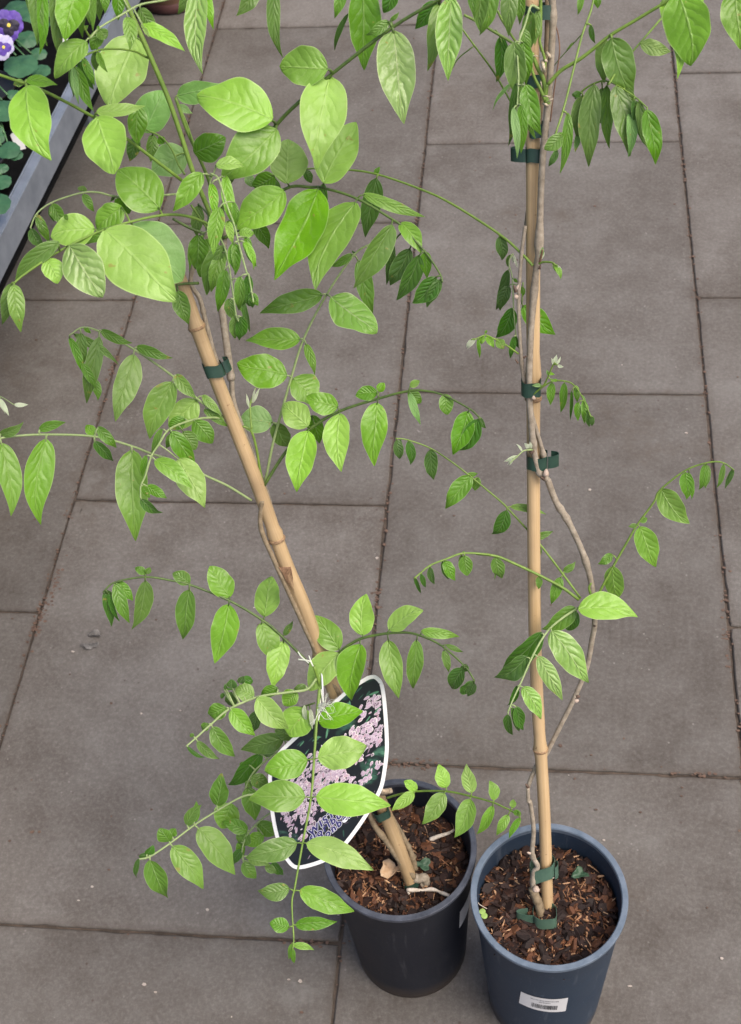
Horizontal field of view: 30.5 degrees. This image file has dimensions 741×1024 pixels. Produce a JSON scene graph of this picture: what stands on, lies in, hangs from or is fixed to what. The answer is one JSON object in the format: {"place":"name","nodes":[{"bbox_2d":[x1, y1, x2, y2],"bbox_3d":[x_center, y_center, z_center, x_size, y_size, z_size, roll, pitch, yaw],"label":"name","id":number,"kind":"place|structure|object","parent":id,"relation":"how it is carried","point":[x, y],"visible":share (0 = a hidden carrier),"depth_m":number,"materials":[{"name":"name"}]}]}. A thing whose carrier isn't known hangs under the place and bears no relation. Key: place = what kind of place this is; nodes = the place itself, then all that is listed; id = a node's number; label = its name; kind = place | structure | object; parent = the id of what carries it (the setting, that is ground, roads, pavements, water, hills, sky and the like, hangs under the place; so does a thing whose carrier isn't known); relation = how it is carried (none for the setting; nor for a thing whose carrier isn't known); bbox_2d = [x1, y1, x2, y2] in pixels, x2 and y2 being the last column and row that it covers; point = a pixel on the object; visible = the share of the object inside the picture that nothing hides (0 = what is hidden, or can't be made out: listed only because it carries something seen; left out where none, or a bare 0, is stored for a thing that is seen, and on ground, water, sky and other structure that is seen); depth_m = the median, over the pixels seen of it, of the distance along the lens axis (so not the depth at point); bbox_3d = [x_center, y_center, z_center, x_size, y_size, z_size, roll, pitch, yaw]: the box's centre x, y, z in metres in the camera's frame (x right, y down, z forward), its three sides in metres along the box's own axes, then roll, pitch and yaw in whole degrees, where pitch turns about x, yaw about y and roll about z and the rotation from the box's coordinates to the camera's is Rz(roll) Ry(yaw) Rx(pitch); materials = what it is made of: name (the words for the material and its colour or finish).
{"place":"outdoors","nodes":[
{"label":"outdoors","id":0,"kind":"place"},
{"bbox_2d":[0,0,740,1023],"bbox_3d":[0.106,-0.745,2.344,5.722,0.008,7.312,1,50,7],"label":"paving","id":1,"kind":"structure","parent":0,"point":[82,758],"depth_m":1.68,"materials":[{"name":"concrete"}]},
{"bbox_2d":[0,0,145,294],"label":"display bench","id":2,"kind":"object","parent":1,"relation":"on","point":[34,175],"visible":0.33,"depth_m":1.82,"materials":[{"name":"metal"}]},
{"bbox_2d":[0,141,11,213],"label":"pansy plant","id":3,"kind":"object","parent":2,"relation":"on","point":[5,187],"visible":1,"depth_m":1.69,"materials":[{"name":"green plant"}]},
{"bbox_2d":[0,70,22,160],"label":"pansy plant","id":4,"kind":"object","parent":2,"relation":"on","point":[9,149],"visible":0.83,"depth_m":1.76,"materials":[{"name":"green plant"}]},
{"bbox_2d":[10,133,25,149],"bbox_3d":[-0.464,-0.487,1.789,0.018,0.024,0.009,1,50,7],"label":"plant label","id":5,"kind":"object","parent":2,"relation":"on","point":[16,140],"visible":0.5,"depth_m":1.79,"materials":[{"name":"white plastic"}]},
{"bbox_2d":[0,0,50,77],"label":"pansy plant","id":6,"kind":"object","parent":2,"relation":"on","point":[15,61],"visible":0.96,"depth_m":1.83,"materials":[{"name":"green plant"}]},
{"bbox_2d":[82,642,98,648],"bbox_3d":[-0.331,0.157,1.606,0.022,0.009,0.008,1,50,7],"label":"dead leaf","id":7,"kind":"object","parent":1,"relation":"on","point":[89,646],"visible":1,"depth_m":1.61,"materials":[{"name":"grey plant"}]},
{"bbox_2d":[88,629,100,636],"bbox_3d":[-0.328,0.144,1.617,0.017,0.008,0.009,1,50,7],"label":"dead leaf","id":8,"kind":"object","parent":1,"relation":"on","point":[95,632],"visible":1,"depth_m":1.62,"materials":[{"name":"grey plant"}]},
{"bbox_2d":[143,0,184,14],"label":"terracotta pot","id":9,"kind":"object","parent":1,"relation":"on","point":[168,7],"visible":0.55,"depth_m":2.53,"materials":[{"name":"brown ceramic"}]},
{"bbox_2d":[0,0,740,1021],"bbox_3d":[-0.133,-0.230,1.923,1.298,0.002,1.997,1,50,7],"label":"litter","id":10,"kind":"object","parent":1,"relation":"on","point":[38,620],"visible":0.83,"depth_m":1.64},
{"bbox_2d":[324,779,476,997],"bbox_3d":[0.033,0.360,1.265,0.135,0.210,0.135,1,50,7],"label":"plant pot","id":11,"kind":"object","parent":1,"relation":"on","point":[419,954],"visible":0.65,"depth_m":1.22,"materials":[{"name":"black plastic"}]},
{"bbox_2d":[335,804,468,914],"bbox_3d":[0.028,0.317,1.215,0.125,0.022,0.124,1,50,7],"label":"bark compost","id":12,"kind":"object","parent":11,"relation":"in","point":[448,856],"visible":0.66,"depth_m":1.21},
{"bbox_2d":[0,0,520,962],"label":"wisteria vine","id":13,"kind":"object","parent":12,"relation":"in","point":[142,258],"visible":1,"depth_m":0.94,"materials":[{"name":"green plant"}]},
{"bbox_2d":[268,673,388,868],"bbox_3d":[-0.031,0.205,1.096,0.130,0.132,0.078,-35,55,-22],"label":"picture tag","id":14,"kind":"object","parent":13,"relation":"hanging from","point":[368,726],"visible":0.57,"depth_m":1.10,"materials":[{"name":"white plastic"},{"name":"printed plastic"}]},
{"bbox_2d":[175,275,414,885],"bbox_3d":[-0.046,0.094,1.080,0.015,0.567,0.273,-28,53,-17],"label":"bamboo cane","id":15,"kind":"object","parent":12,"relation":"on","point":[274,530],"visible":0.77,"depth_m":1.03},
{"bbox_2d":[202,356,231,378],"bbox_3d":[-0.111,-0.103,0.978,0.021,0.015,0.017,1,50,7],"label":"plant tie","id":16,"kind":"object","parent":15,"relation":"attached to","point":[222,369],"visible":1,"depth_m":0.97,"materials":[{"name":"green plastic"}]},
{"bbox_2d":[372,807,390,822],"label":"plant tie","id":17,"kind":"object","parent":15,"relation":"attached to","point":[382,817],"visible":0.58,"depth_m":1.16,"materials":[{"name":"green plastic"}]},
{"bbox_2d":[402,878,418,888],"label":"plant tie","id":18,"kind":"object","parent":15,"relation":"attached to","point":[415,885],"visible":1,"depth_m":1.20,"materials":[{"name":"green plastic"}]},
{"bbox_2d":[380,859,400,878],"bbox_3d":[0.020,0.313,1.199,0.023,0.012,0.018,1,50,7],"label":"dead leaf","id":19,"kind":"object","parent":12,"relation":"on","point":[389,869],"visible":1,"depth_m":1.20,"materials":[{"name":"beige plant"}]},
{"bbox_2d":[369,823,453,893],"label":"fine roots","id":20,"kind":"object","parent":12,"relation":"on","point":[421,847],"visible":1,"depth_m":1.23,"materials":[{"name":"plant"}]},
{"bbox_2d":[417,857,430,870],"bbox_3d":[0.045,0.313,1.206,0.016,0.005,0.013,1,50,7],"label":"fallen leaf","id":21,"kind":"object","parent":12,"relation":"on","point":[424,863],"visible":1,"depth_m":1.21,"materials":[{"name":"green plant"}]},
{"bbox_2d":[406,887,449,896],"bbox_3d":[0.051,0.332,1.189,0.039,0.011,0.011,1,50,7],"label":"dead twig","id":22,"kind":"object","parent":12,"relation":"on","point":[430,889],"visible":0.97,"depth_m":1.19,"materials":[{"name":"beige wood"}]},
{"bbox_2d":[429,829,454,840],"bbox_3d":[0.065,0.291,1.227,0.024,0.006,0.005,-17,50,-9],"label":"dead twig","id":23,"kind":"object","parent":12,"relation":"on","point":[435,837],"visible":1,"depth_m":1.23,"materials":[{"name":"beige wood"}]},
{"bbox_2d":[470,823,627,1023],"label":"plant pot","id":24,"kind":"object","parent":1,"relation":"on","point":[521,991],"visible":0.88,"depth_m":1.17,"materials":[{"name":"blue plastic"}]},
{"bbox_2d":[479,845,617,979],"bbox_3d":[0.153,0.341,1.166,0.123,0.023,0.121,1,50,7],"label":"bark compost","id":25,"kind":"object","parent":24,"relation":"in","point":[587,912],"visible":0.84,"depth_m":1.16,"materials":[{"name":"brown soil"}]},
{"bbox_2d":[479,908,486,918],"bbox_3d":[0.096,0.345,1.162,0.007,0.008,0.009,1,50,7],"label":"seedling","id":26,"kind":"object","parent":25,"relation":"on","point":[482,911],"visible":0.97,"depth_m":1.16,"materials":[{"name":"green plant"}]},
{"bbox_2d":[252,0,740,917],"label":"wisteria vine","id":27,"kind":"object","parent":25,"relation":"in","point":[688,32],"visible":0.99,"depth_m":0.92,"materials":[{"name":"green plant"}]},
{"bbox_2d":[524,0,552,909],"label":"bamboo cane","id":28,"kind":"object","parent":25,"relation":"on","point":[540,748],"visible":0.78,"depth_m":1.01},
{"bbox_2d":[510,146,539,162],"bbox_3d":[0.102,-0.235,0.892,0.021,0.014,0.016,1,50,7],"label":"plant tie","id":29,"kind":"object","parent":28,"relation":"attached to","point":[529,155],"visible":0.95,"depth_m":0.89,"materials":[{"name":"green plastic"}]},
{"bbox_2d":[521,378,540,397],"bbox_3d":[0.113,-0.089,0.957,0.014,0.018,0.022,1,50,7],"label":"plant tie","id":30,"kind":"object","parent":28,"relation":"attached to","point":[528,390],"visible":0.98,"depth_m":0.95,"materials":[{"name":"green plastic"}]},
{"bbox_2d":[526,75,541,87],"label":"plant tie","id":31,"kind":"object","parent":28,"relation":"attached to","point":[530,82],"visible":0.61,"depth_m":0.87,"materials":[{"name":"green plastic"}]},
{"bbox_2d":[516,903,556,928],"bbox_3d":[0.141,0.343,1.156,0.035,0.018,0.023,1,50,7],"label":"plant tie","id":32,"kind":"object","parent":28,"relation":"attached to","point":[542,923],"visible":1,"depth_m":1.15,"materials":[{"name":"green plastic"}]},
{"bbox_2d":[525,2,550,19],"bbox_3d":[0.106,-0.313,0.851,0.019,0.018,0.024,1,50,7],"label":"plant tie","id":33,"kind":"object","parent":28,"relation":"attached to","point":[546,11],"visible":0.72,"depth_m":0.84,"materials":[{"name":"green plastic"}]},
{"bbox_2d":[529,120,548,138],"bbox_3d":[0.109,-0.248,0.883,0.013,0.015,0.017,1,50,7],"label":"plant tie","id":34,"kind":"object","parent":28,"relation":"attached to","point":[537,135],"visible":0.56,"depth_m":0.88,"materials":[{"name":"green plastic"}]},
{"bbox_2d":[526,450,558,471],"bbox_3d":[0.124,-0.038,0.983,0.024,0.016,0.021,1,50,7],"label":"plant tie","id":35,"kind":"object","parent":28,"relation":"attached to","point":[551,461],"visible":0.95,"depth_m":0.98,"materials":[{"name":"green plastic"}]},
{"bbox_2d":[530,855,558,883],"bbox_3d":[0.146,0.301,1.148,0.024,0.024,0.021,-6,49,1],"label":"plant tie","id":36,"kind":"object","parent":28,"relation":"attached to","point":[545,874],"visible":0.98,"depth_m":1.14,"materials":[{"name":"green plastic"}]},
{"bbox_2d":[571,866,588,878],"bbox_3d":[0.181,0.311,1.175,0.016,0.007,0.011,1,50,7],"label":"fallen leaf","id":37,"kind":"object","parent":25,"relation":"on","point":[578,872],"visible":1,"depth_m":1.18,"materials":[{"name":"green plant"}]}
]}

